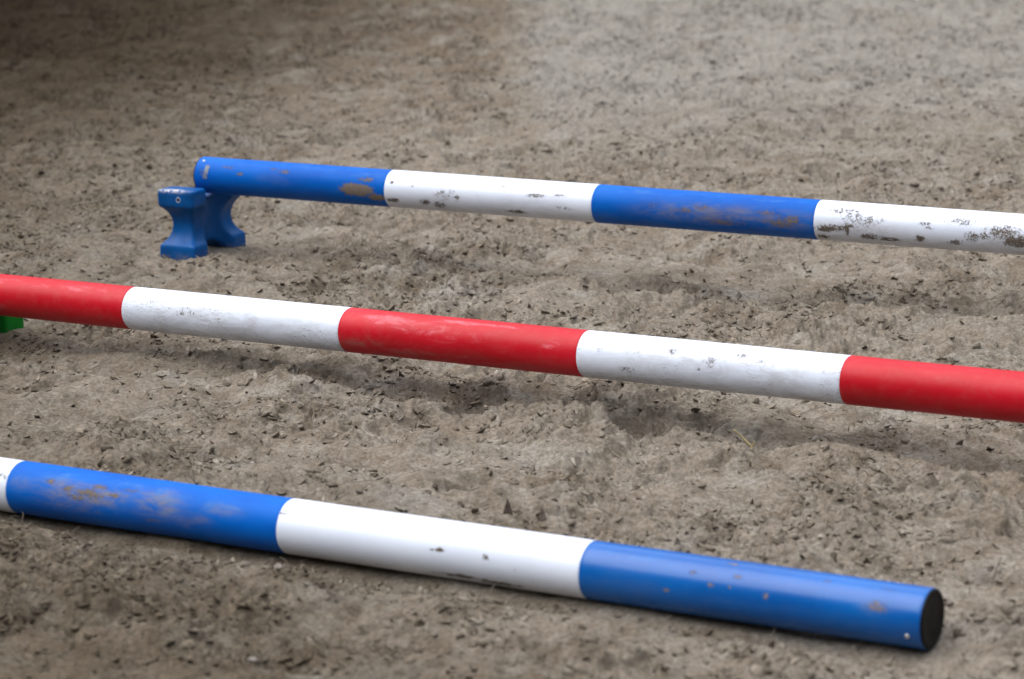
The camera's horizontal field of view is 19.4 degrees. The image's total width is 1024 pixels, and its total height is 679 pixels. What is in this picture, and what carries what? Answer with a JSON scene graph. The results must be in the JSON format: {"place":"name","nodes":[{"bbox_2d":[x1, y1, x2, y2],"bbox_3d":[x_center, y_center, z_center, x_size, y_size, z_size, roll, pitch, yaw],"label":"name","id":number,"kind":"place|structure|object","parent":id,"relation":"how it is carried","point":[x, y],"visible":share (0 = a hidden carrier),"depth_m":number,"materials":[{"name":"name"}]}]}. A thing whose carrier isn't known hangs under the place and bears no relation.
{"place":"outdoors","nodes":[
{"label":"outdoors","id":0,"kind":"place"},
{"bbox_2d":[0,0,1023,678],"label":"ground","id":1,"kind":"structure","parent":0,"point":[318,614],"depth_m":7.33,"materials":[{"name":"beige sand"}]},
{"bbox_2d":[0,316,23,332],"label":"pole stand","id":2,"kind":"object","parent":1,"relation":"on","point":[9,323],"visible":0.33,"depth_m":7.29,"materials":[{"name":"green plastic"}]},
{"bbox_2d":[0,274,1023,422],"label":"ground pole","id":3,"kind":"object","parent":2,"relation":"on","point":[956,390],"visible":1,"depth_m":6.35,"materials":[{"name":"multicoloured wood"}]},
{"bbox_2d":[158,186,245,260],"bbox_3d":[-0.860,-0.334,8.301,0.117,0.201,0.271,5,13,26],"label":"pole stand","id":4,"kind":"object","parent":1,"relation":"on","point":[202,219],"visible":0.83,"depth_m":8.21,"materials":[{"name":"blue plastic"}]},
{"bbox_2d":[193,157,1023,254],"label":"ground pole","id":5,"kind":"object","parent":4,"relation":"on","point":[920,227],"visible":1,"depth_m":7.66,"materials":[{"name":"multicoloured wood"}]},
{"bbox_2d":[247,657,257,662],"bbox_3d":[-0.413,0.510,4.754,0.017,0.011,0.013,-1,12,0],"label":"pebble","id":6,"kind":"object","parent":1,"relation":"on","point":[253,659],"visible":1,"depth_m":4.75,"materials":[{"name":"white stone"}]},
{"bbox_2d":[274,564,282,568],"bbox_3d":[-0.406,0.396,5.195,0.017,0.011,0.013,-1,12,0],"label":"pebble","id":7,"kind":"object","parent":1,"relation":"on","point":[279,566],"visible":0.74,"depth_m":5.19,"materials":[{"name":"white stone"}]},
{"bbox_2d":[0,457,944,649],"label":"ground pole","id":8,"kind":"object","parent":1,"relation":"on","point":[877,611],"visible":1,"depth_m":5.11,"materials":[{"name":"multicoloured wood"}]},
{"bbox_2d":[503,498,512,514],"bbox_3d":[-0.008,0.308,5.514,0.020,0.038,0.015,-1,12,0],"label":"bark chip","id":9,"kind":"object","parent":1,"relation":"on","point":[507,508],"visible":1,"depth_m":5.51,"materials":[{"name":"wood"}]},
{"bbox_2d":[0,0,1023,678],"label":"plant fibres","id":10,"kind":"object","parent":1,"relation":"on","point":[442,592],"visible":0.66,"depth_m":7.23,"materials":[{"name":"brown plant"}]},
{"bbox_2d":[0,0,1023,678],"bbox_3d":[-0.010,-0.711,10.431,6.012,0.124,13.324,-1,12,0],"label":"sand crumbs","id":11,"kind":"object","parent":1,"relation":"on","point":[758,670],"visible":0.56,"depth_m":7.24,"materials":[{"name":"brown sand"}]},
{"bbox_2d":[0,0,1023,678],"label":"bark flakes","id":12,"kind":"object","parent":1,"relation":"on","point":[474,632],"visible":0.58,"depth_m":7.11,"materials":[{"name":"brown wood"}]},
{"bbox_2d":[537,507,546,521],"bbox_3d":[0.055,0.324,5.491,0.022,0.035,0.005,-1,12,0],"label":"bark chip","id":13,"kind":"object","parent":1,"relation":"on","point":[542,517],"visible":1,"depth_m":5.49,"materials":[{"name":"grey wood"}]},
{"bbox_2d":[733,429,750,445],"bbox_3d":[0.463,0.197,6.021,0.037,0.036,0.009,-1,12,0],"label":"straw","id":14,"kind":"object","parent":1,"relation":"on","point":[743,438],"visible":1,"depth_m":6.02,"materials":[{"name":"beige plant"}]},
{"bbox_2d":[812,435,820,441],"bbox_3d":[0.617,0.202,6.060,0.017,0.015,0.022,2,12,15],"label":"pebble","id":15,"kind":"object","parent":1,"relation":"on","point":[814,439],"visible":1,"depth_m":6.05,"materials":[{"name":"grey stone"}]}
]}

